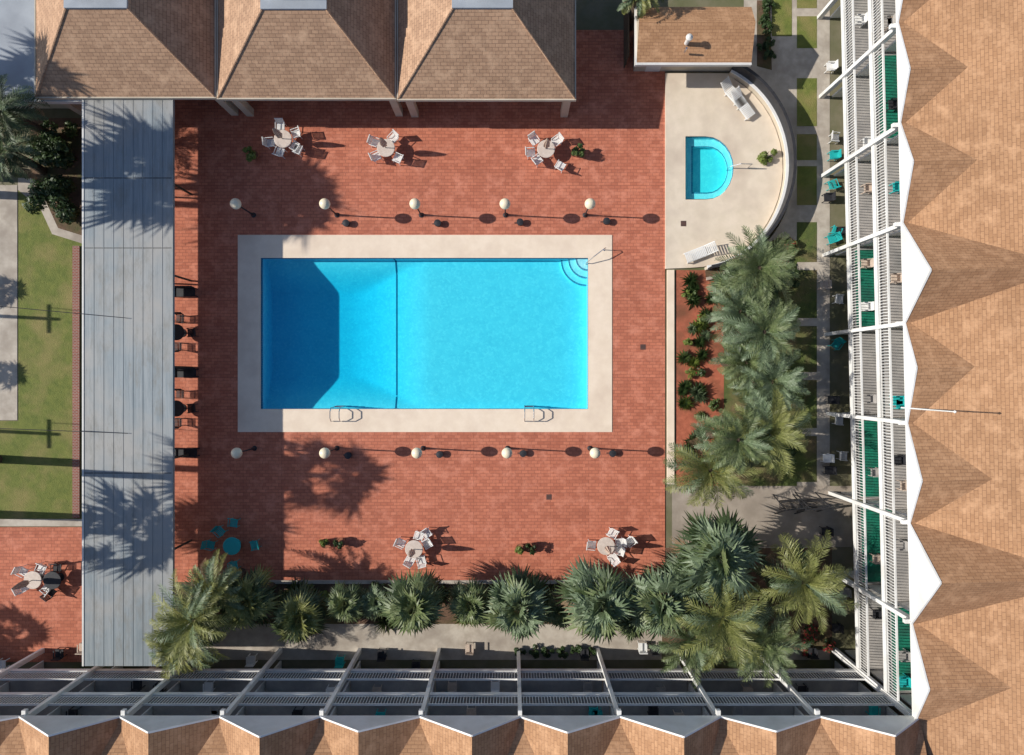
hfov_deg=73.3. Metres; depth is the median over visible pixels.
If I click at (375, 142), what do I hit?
patio chair
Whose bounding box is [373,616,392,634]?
spiky plant
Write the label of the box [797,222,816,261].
lawn panel
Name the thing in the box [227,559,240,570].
patio chair
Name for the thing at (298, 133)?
patio chair
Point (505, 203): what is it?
street lamp
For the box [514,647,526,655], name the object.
hedge shrub
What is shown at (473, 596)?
fan palm tree
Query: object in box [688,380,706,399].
spiky plant
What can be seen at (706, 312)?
spiky plant
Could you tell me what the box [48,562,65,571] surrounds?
patio chair
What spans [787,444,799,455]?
garden shrub
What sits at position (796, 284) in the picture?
garden shrub
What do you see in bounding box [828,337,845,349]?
patio chair
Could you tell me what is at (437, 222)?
spotlight fixture
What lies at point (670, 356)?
bed curb
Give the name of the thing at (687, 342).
garden shrub
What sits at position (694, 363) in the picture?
spiky plant
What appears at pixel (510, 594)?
fan palm tree
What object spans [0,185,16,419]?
footpath
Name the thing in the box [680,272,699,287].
spiky plant
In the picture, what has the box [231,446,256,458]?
street lamp
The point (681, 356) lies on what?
spiky plant
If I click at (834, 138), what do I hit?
patio chair
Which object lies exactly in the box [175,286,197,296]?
garden bench
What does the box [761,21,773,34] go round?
hedge shrub
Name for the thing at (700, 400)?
spiky plant
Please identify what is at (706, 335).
spiky plant
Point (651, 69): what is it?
walls
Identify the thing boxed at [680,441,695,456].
spiky plant
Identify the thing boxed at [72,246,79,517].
brick edging
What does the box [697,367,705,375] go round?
garden shrub
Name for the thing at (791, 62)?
footpath
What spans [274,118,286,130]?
patio chair
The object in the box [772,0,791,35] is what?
lawn panel
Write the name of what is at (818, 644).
planting bed
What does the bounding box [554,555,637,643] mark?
fan palm tree
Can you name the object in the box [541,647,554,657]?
hedge shrub
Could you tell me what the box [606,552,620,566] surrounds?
patio chair
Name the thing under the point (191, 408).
patio chair
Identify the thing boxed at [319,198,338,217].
street lamp
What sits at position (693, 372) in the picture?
garden shrub
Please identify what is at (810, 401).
lawn panel
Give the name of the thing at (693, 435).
spiky plant
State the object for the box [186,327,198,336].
patio chair
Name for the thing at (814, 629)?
garden shrub
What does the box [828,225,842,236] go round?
patio chair
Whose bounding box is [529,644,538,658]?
hedge shrub
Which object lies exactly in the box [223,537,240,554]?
patio table
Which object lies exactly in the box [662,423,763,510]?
palm tree
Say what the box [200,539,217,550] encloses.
patio chair
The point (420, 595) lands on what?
fan palm tree
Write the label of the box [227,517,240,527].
patio chair
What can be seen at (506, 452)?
street lamp
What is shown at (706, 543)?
fan palm tree
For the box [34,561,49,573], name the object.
patio chair
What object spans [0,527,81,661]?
paved patio
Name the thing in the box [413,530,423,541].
patio chair
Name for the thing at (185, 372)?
garden bench
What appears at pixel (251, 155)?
potted plant
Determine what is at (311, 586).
hedge shrub
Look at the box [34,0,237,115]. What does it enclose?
hip roof pavilion
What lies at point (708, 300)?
spiky plant
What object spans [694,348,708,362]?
spiky plant
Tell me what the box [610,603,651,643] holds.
fan palm tree
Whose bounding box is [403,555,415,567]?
patio chair
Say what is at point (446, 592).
hedge shrub
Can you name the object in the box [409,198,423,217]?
street lamp
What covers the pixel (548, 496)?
floor drain
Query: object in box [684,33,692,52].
roof vent
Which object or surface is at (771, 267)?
palm tree
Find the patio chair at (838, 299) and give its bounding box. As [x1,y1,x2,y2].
[832,294,843,303]
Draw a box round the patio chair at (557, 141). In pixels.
[551,132,563,148]
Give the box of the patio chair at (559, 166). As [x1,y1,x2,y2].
[554,160,565,172]
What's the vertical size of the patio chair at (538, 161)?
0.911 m
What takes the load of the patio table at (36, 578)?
on the paved patio at (31, 621)
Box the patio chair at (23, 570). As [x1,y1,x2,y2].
[11,564,32,577]
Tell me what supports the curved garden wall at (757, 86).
on the ground at (598, 14)
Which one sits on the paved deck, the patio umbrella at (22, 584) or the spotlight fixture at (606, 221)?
the spotlight fixture at (606, 221)
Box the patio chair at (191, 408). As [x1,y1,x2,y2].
[186,404,198,412]
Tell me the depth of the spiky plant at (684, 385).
42.78 m
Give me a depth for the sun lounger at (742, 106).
42.53 m
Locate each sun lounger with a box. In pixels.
[684,241,718,263]
[721,76,744,109]
[730,86,755,120]
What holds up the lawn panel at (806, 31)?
on the footpath at (791, 62)
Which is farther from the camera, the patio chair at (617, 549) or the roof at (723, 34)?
the patio chair at (617, 549)
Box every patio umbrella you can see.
[12,573,43,589]
[272,128,282,138]
[380,137,386,147]
[408,549,415,556]
[543,138,549,147]
[604,546,610,553]
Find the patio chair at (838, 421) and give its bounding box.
[832,416,843,425]
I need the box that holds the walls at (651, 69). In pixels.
[633,35,731,71]
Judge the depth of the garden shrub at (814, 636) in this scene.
42.62 m
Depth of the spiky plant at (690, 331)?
42.82 m
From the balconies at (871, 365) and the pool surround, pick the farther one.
the pool surround
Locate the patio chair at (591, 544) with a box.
[586,539,595,550]
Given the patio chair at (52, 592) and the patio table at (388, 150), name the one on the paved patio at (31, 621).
the patio chair at (52, 592)
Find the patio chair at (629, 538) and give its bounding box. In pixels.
[626,535,637,547]
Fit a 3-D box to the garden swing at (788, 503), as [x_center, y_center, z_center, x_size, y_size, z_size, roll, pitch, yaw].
[17.062,7.844,42.036,1.600,1.950,1.273,-6,90,0]
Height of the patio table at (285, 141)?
0.745 m
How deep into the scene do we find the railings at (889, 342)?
36.86 m
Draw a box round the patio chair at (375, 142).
[367,134,379,147]
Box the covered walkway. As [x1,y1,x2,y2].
[82,100,191,665]
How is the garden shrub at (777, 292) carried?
on the garden lawn at (759, 478)
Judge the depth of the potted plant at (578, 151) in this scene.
42.13 m
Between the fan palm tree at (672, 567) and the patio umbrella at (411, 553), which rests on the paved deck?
the patio umbrella at (411, 553)
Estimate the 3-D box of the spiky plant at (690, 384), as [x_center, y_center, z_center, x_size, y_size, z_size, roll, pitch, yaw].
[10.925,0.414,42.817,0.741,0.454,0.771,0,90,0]
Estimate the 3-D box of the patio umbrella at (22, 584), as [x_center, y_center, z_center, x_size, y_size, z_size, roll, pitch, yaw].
[-29.450,12.450,41.750,0.480,2.500,0.468,0,90,0]
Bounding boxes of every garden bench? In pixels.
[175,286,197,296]
[175,368,198,376]
[175,448,199,457]
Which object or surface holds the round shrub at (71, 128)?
on the planting bed at (74, 172)
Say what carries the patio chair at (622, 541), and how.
on the paved deck
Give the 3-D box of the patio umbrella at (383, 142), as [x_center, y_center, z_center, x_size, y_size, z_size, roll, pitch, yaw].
[-7.747,-14.110,41.750,0.480,2.500,0.468,0,90,0]
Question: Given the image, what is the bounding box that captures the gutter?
[634,7,751,66]
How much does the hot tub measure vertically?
1.779 m
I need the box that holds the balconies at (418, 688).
[0,669,885,714]
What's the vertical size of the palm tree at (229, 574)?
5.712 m
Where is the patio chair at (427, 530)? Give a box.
[420,527,432,538]
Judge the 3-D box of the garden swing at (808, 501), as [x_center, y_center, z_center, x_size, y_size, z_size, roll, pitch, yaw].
[18.312,7.844,42.036,1.600,1.950,1.273,-6,90,0]
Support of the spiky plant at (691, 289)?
on the mulch bed at (713, 378)
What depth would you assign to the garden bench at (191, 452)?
42.54 m
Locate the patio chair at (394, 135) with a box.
[387,129,398,142]
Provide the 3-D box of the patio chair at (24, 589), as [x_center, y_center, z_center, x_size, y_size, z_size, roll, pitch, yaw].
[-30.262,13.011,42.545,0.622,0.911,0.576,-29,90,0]
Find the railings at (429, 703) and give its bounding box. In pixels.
[0,672,894,705]
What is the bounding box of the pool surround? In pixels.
[238,235,611,431]
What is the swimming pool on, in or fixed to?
in the paved deck
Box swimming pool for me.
[261,247,605,421]
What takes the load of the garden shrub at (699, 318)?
on the mulch bed at (713, 378)
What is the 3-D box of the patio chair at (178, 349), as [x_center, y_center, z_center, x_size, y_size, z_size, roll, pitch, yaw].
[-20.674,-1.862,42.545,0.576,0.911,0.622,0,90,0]
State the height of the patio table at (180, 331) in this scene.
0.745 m
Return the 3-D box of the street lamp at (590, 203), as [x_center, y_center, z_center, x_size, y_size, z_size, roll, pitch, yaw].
[4.563,-10.150,41.450,0.642,3.100,0.642,0,90,0]
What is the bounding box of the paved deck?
[175,30,664,581]
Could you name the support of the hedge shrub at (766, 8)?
on the planting bed at (761, 61)
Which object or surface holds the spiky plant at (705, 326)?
on the mulch bed at (713, 378)
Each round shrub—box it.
[22,174,79,224]
[26,120,76,169]
[61,120,78,138]
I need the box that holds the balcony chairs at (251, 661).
[0,641,880,714]
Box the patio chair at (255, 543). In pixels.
[249,539,260,550]
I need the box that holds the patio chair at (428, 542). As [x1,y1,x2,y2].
[421,537,432,549]
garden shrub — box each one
[681,290,691,296]
[682,338,692,345]
[685,368,697,379]
[686,290,697,300]
[697,313,707,324]
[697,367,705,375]
[708,398,719,411]
[746,596,759,606]
[750,588,769,601]
[757,148,777,165]
[763,554,782,564]
[772,279,784,293]
[781,459,796,477]
[784,237,795,252]
[785,268,800,287]
[786,241,798,254]
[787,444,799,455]
[789,374,807,396]
[790,388,805,405]
[797,641,811,657]
[803,624,816,642]
[803,630,814,643]
[807,625,821,640]
[822,638,835,652]
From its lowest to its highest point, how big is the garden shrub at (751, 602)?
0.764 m
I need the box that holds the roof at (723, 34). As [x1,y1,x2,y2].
[637,7,755,62]
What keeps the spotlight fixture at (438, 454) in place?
on the paved deck
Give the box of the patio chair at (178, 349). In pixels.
[175,342,182,351]
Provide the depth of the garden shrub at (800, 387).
42.36 m
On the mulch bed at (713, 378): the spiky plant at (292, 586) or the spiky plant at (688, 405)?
the spiky plant at (688, 405)
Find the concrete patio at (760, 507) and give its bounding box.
[672,486,851,546]
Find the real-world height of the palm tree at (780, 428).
7.131 m
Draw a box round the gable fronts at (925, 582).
[895,0,941,718]
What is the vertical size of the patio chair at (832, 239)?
0.911 m
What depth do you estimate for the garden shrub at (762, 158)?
42.50 m
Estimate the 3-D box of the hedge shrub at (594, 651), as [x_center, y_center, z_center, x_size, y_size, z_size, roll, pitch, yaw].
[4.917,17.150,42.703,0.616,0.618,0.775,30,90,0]
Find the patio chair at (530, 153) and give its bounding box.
[525,146,534,158]
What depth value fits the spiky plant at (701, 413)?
42.84 m
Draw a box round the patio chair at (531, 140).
[527,131,539,145]
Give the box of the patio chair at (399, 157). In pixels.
[392,152,403,165]
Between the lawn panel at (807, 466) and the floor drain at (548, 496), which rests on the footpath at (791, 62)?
the lawn panel at (807, 466)
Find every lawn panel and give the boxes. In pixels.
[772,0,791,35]
[797,0,816,7]
[797,16,816,47]
[797,78,816,125]
[797,134,816,159]
[797,166,816,204]
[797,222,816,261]
[797,270,816,317]
[797,326,816,371]
[797,380,816,427]
[797,436,816,481]
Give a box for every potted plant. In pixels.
[242,146,258,161]
[318,539,329,548]
[333,538,345,548]
[515,544,524,554]
[525,543,536,554]
[571,143,585,156]
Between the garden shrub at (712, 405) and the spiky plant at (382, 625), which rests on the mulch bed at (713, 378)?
the garden shrub at (712, 405)
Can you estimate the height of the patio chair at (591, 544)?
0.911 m
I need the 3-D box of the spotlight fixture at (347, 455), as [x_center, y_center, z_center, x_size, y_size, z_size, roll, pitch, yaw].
[-10.252,4.844,42.820,0.570,0.360,0.429,0,90,0]
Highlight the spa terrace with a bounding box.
[665,73,782,268]
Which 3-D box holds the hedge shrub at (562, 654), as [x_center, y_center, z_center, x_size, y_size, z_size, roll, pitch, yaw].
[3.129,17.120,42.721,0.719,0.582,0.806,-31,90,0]
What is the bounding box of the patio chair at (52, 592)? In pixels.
[39,588,60,601]
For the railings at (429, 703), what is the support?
attached to the balconies at (418, 688)
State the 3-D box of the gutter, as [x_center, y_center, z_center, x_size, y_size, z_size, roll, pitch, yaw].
[10.587,-19.951,40.280,6.803,0.240,3.404,0,90,0]
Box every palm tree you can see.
[0,73,57,148]
[0,121,46,184]
[141,569,244,674]
[145,614,222,681]
[174,549,250,629]
[217,562,281,630]
[267,577,332,644]
[322,580,366,622]
[360,582,390,621]
[376,567,447,635]
[445,577,491,627]
[478,564,553,643]
[544,586,571,629]
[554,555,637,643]
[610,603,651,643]
[617,0,664,30]
[619,563,693,641]
[649,603,733,688]
[654,551,710,606]
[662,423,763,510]
[668,506,766,613]
[670,572,775,670]
[690,403,778,478]
[700,274,778,345]
[706,264,753,306]
[708,336,778,393]
[714,225,799,307]
[714,290,800,375]
[719,378,812,481]
[721,592,811,687]
[727,347,810,415]
[751,530,860,639]
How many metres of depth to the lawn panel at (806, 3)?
43.02 m
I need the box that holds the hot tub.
[685,136,751,199]
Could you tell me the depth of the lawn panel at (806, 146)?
43.02 m
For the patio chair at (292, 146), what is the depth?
42.55 m
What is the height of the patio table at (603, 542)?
0.745 m
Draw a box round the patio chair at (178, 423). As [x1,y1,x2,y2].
[175,418,183,428]
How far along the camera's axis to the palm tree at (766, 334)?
37.10 m
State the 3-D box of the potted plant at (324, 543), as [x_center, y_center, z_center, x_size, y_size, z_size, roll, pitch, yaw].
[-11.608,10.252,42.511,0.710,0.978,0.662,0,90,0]
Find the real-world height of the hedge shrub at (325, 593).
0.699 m
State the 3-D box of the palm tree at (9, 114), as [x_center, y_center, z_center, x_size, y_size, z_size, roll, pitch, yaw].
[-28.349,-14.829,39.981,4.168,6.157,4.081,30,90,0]
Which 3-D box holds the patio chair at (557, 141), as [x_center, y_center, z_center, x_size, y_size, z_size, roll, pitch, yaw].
[2.801,-14.641,42.545,0.622,0.911,0.576,-36,90,0]
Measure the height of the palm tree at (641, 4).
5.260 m
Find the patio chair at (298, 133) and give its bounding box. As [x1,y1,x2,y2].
[290,125,302,140]
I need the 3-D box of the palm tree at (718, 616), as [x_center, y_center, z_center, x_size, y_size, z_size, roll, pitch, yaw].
[11.586,13.004,39.129,6.071,7.881,5.790,0,90,0]
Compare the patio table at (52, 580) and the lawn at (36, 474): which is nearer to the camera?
the patio table at (52, 580)
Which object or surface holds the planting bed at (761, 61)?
on the footpath at (791, 62)
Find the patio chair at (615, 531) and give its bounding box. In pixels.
[606,527,618,539]
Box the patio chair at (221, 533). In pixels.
[210,525,227,537]
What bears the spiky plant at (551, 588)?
on the planting bed at (449, 618)
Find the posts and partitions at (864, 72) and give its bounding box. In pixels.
[817,0,911,714]
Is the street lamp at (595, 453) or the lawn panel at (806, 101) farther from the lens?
the lawn panel at (806, 101)
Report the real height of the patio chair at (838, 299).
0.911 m
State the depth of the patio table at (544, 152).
42.26 m
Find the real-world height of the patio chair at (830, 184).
0.911 m
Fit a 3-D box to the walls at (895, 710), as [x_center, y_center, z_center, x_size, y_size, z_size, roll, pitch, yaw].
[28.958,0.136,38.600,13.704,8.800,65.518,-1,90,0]
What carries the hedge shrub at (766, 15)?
on the planting bed at (761, 61)
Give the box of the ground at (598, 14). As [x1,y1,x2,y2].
[0,0,872,691]
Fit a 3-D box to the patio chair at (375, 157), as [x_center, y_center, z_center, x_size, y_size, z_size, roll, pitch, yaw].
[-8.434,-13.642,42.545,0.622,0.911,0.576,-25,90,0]
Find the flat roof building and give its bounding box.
[0,0,81,107]
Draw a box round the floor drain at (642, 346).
[640,344,645,349]
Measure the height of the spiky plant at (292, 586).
1.204 m
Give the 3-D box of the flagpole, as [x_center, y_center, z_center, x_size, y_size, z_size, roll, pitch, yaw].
[19.471,1.507,32.280,0.129,4.240,0.129,-22,90,0]
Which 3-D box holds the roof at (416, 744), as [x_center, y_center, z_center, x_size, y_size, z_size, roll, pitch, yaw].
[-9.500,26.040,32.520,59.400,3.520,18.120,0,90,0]
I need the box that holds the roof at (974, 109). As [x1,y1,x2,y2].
[904,0,1023,754]
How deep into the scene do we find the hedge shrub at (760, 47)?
42.70 m
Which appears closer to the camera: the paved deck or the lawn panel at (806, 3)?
the paved deck
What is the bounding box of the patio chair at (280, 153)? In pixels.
[272,146,286,158]
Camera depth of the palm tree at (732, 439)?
36.92 m
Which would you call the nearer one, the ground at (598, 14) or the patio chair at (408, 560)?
the patio chair at (408, 560)
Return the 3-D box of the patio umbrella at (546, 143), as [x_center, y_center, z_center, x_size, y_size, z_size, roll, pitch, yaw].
[2.090,-14.049,41.750,0.480,2.500,0.468,0,90,0]
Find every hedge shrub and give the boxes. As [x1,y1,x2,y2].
[306,583,316,595]
[318,590,328,601]
[439,585,451,600]
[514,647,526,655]
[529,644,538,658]
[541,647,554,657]
[557,646,568,658]
[570,644,581,654]
[588,647,596,657]
[756,41,769,51]
[758,14,770,25]
[761,0,772,12]
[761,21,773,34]
[762,0,775,6]
[762,9,770,19]
[763,49,776,59]
[765,35,775,46]
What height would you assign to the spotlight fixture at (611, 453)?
0.360 m
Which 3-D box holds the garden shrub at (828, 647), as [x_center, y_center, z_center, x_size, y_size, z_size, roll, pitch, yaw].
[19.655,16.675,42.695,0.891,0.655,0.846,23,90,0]
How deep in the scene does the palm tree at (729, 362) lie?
38.30 m
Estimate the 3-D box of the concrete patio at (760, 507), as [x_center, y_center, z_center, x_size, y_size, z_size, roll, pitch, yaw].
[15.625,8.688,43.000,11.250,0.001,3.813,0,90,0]
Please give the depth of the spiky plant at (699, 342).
42.78 m
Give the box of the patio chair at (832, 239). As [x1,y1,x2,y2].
[824,231,842,244]
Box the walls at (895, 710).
[873,675,911,714]
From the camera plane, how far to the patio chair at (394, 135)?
42.51 m
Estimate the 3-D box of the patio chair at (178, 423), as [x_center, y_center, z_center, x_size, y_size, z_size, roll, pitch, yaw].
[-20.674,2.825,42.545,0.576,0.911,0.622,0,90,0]
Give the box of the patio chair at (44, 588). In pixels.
[39,585,50,596]
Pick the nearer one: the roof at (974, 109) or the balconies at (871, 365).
the roof at (974, 109)
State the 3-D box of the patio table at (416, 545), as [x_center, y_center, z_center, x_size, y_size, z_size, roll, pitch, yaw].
[-6.025,10.544,42.627,1.100,0.745,1.100,0,90,0]
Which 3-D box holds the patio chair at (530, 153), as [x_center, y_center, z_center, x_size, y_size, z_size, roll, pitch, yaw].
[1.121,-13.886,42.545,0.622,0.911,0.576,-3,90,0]
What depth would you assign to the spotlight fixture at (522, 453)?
42.66 m
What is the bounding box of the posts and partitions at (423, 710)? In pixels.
[0,648,911,715]
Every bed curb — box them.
[214,580,622,583]
[667,270,673,483]
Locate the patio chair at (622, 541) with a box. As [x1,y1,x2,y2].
[614,536,626,547]
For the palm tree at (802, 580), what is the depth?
36.90 m
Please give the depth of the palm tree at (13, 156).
39.50 m
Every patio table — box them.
[24,571,44,588]
[43,571,63,588]
[175,324,185,339]
[175,400,185,416]
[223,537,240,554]
[274,130,291,147]
[377,139,394,156]
[405,540,422,557]
[537,140,554,157]
[597,537,614,554]
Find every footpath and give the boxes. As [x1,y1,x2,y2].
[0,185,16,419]
[0,519,81,525]
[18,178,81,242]
[191,624,661,659]
[744,0,829,659]
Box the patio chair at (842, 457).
[836,451,847,460]
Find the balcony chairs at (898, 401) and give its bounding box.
[817,12,910,687]
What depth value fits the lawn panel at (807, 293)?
43.02 m
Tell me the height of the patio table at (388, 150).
0.745 m
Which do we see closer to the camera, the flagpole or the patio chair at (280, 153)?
the flagpole
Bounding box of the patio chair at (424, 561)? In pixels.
[416,554,426,568]
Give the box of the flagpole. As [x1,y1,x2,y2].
[901,407,955,412]
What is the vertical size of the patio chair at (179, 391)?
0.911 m
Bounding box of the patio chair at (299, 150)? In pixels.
[292,143,304,156]
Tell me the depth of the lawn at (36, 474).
43.03 m
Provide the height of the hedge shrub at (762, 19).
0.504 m
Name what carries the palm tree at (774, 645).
on the planting bed at (818, 644)
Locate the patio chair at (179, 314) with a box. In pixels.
[175,312,186,322]
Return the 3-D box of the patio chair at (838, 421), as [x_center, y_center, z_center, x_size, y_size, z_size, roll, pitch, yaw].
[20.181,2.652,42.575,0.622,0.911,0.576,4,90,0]
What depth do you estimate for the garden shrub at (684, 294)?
42.60 m
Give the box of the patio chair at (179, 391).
[175,389,184,397]
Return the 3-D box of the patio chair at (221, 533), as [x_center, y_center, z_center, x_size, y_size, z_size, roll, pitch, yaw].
[-18.094,9.482,42.545,0.576,0.911,0.622,-45,90,0]
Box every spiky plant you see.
[281,577,302,594]
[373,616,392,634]
[455,620,472,626]
[544,583,561,593]
[675,348,692,366]
[676,388,686,396]
[677,379,689,391]
[677,396,690,409]
[678,397,693,410]
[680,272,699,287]
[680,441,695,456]
[681,283,695,297]
[681,434,700,450]
[683,378,692,388]
[684,291,703,308]
[686,323,697,335]
[686,356,700,370]
[687,382,704,401]
[687,430,699,439]
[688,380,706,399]
[691,320,702,334]
[691,334,705,348]
[691,392,708,403]
[692,283,700,290]
[693,316,710,331]
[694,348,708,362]
[695,410,706,420]
[698,305,711,319]
[699,330,710,342]
[704,292,714,304]
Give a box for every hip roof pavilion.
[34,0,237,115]
[217,0,402,115]
[397,0,575,116]
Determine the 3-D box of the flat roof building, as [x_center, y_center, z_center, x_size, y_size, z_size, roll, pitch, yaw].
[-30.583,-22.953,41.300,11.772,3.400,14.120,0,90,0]
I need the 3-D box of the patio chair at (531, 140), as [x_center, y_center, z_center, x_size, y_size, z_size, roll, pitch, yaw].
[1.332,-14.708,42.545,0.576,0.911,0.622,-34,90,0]
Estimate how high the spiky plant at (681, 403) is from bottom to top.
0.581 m
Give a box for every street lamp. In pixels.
[230,198,255,217]
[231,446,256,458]
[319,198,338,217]
[319,446,338,458]
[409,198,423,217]
[411,446,425,458]
[500,198,509,217]
[502,446,511,458]
[583,198,595,217]
[587,446,600,458]
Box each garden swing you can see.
[772,492,810,513]
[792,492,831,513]
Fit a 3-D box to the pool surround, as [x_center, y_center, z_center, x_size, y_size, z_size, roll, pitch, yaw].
[-5.438,-2.750,43.015,23.375,0.100,12.312,0,90,0]
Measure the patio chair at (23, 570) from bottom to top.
0.911 m
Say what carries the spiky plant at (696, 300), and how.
on the mulch bed at (713, 378)
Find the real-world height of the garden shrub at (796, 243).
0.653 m
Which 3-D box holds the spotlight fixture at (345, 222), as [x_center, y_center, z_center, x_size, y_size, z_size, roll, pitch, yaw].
[-10.377,-9.594,42.820,0.570,0.360,0.429,0,90,0]
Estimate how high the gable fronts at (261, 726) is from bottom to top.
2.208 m
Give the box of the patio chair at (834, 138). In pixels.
[828,131,839,143]
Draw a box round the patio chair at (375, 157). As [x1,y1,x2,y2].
[368,150,382,163]
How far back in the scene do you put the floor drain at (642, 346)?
42.99 m
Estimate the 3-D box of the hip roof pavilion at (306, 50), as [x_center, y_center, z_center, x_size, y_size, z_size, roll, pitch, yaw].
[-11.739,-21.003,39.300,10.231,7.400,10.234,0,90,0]
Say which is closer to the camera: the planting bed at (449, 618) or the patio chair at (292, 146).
the patio chair at (292, 146)
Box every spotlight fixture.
[341,219,349,226]
[343,452,351,458]
[432,219,440,226]
[434,451,442,457]
[514,218,523,225]
[517,450,526,456]
[600,217,609,224]
[606,450,615,456]
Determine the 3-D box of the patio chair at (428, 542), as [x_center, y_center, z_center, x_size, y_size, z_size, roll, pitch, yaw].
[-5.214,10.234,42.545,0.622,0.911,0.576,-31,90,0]
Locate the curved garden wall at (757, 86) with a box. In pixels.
[704,67,796,280]
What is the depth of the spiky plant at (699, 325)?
42.74 m
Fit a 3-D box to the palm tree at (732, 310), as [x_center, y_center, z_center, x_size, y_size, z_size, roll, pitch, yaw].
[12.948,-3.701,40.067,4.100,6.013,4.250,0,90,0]
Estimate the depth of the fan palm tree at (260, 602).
39.31 m
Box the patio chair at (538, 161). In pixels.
[531,153,542,164]
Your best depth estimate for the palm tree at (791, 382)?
37.84 m
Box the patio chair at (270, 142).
[262,137,276,148]
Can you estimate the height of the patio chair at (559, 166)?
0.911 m
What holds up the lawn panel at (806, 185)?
on the footpath at (791, 62)
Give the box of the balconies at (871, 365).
[841,0,911,692]
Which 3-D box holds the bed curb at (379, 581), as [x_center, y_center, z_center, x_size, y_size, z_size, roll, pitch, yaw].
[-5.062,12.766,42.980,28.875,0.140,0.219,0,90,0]
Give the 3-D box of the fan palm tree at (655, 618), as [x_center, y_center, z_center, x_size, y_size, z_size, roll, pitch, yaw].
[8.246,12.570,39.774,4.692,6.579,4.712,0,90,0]
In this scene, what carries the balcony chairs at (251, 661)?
on the ground at (598, 14)
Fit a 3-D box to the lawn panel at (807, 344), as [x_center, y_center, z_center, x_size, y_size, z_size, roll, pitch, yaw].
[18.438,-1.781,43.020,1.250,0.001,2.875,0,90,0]
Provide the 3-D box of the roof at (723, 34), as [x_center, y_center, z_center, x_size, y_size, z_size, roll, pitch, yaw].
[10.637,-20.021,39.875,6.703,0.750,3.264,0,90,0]
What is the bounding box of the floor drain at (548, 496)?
[546,494,551,499]
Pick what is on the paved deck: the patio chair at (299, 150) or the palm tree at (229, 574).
the patio chair at (299, 150)
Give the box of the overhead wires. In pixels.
[0,306,127,433]
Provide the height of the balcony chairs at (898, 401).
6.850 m
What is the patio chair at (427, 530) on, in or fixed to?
on the paved deck
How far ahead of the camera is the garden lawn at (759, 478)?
43.02 m
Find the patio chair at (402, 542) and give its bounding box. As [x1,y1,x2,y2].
[393,537,407,548]
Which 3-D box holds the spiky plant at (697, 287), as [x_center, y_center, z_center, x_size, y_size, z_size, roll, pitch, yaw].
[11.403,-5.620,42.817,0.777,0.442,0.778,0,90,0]
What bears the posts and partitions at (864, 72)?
on the ground at (598, 14)
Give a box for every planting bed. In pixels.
[30,118,81,234]
[175,583,661,623]
[662,548,831,649]
[757,0,771,69]
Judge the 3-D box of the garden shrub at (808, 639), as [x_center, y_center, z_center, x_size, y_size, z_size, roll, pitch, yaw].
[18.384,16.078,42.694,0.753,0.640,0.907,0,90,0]
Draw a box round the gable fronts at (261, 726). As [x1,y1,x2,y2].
[0,715,918,737]
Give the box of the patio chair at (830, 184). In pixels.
[824,178,841,190]
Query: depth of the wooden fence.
41.88 m
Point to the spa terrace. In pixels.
(699, 104)
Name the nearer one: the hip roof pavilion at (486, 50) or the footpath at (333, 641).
the hip roof pavilion at (486, 50)
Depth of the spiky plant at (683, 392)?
42.83 m
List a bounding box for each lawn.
[0,190,81,518]
[724,240,796,485]
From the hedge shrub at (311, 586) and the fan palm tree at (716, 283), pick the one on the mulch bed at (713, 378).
the fan palm tree at (716, 283)
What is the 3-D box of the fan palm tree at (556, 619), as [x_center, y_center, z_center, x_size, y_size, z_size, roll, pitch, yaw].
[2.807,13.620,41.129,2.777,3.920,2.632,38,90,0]
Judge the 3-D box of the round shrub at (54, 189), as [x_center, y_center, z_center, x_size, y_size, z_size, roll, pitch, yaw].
[-28.194,-11.017,42.118,3.335,1.822,3.181,0,90,0]
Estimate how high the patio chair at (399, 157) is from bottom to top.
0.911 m
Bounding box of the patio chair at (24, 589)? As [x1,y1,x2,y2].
[11,587,29,595]
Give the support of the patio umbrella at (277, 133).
on the paved deck
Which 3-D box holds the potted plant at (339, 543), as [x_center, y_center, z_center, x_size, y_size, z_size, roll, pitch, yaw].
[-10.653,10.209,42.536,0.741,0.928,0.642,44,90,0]
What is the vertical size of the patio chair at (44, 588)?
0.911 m
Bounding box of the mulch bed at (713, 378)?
[676,270,723,485]
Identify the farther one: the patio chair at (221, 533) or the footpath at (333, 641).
the footpath at (333, 641)
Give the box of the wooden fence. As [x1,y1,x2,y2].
[624,2,628,67]
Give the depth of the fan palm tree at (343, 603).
40.03 m
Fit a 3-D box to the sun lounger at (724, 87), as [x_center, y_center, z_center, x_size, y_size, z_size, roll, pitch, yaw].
[13.666,-17.556,42.518,0.660,0.723,1.966,-42,90,0]
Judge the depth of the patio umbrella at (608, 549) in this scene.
41.13 m
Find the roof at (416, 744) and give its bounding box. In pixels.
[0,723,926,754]
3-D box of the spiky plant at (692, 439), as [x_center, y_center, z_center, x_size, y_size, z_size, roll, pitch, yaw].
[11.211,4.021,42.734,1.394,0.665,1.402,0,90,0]
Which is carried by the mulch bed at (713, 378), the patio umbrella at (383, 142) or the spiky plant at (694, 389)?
the spiky plant at (694, 389)
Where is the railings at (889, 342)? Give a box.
[844,0,899,700]
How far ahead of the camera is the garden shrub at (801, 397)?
42.33 m
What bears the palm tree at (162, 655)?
on the planting bed at (449, 618)
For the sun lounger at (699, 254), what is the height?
0.723 m
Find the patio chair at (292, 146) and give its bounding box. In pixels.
[288,140,300,152]
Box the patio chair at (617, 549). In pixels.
[613,544,625,556]

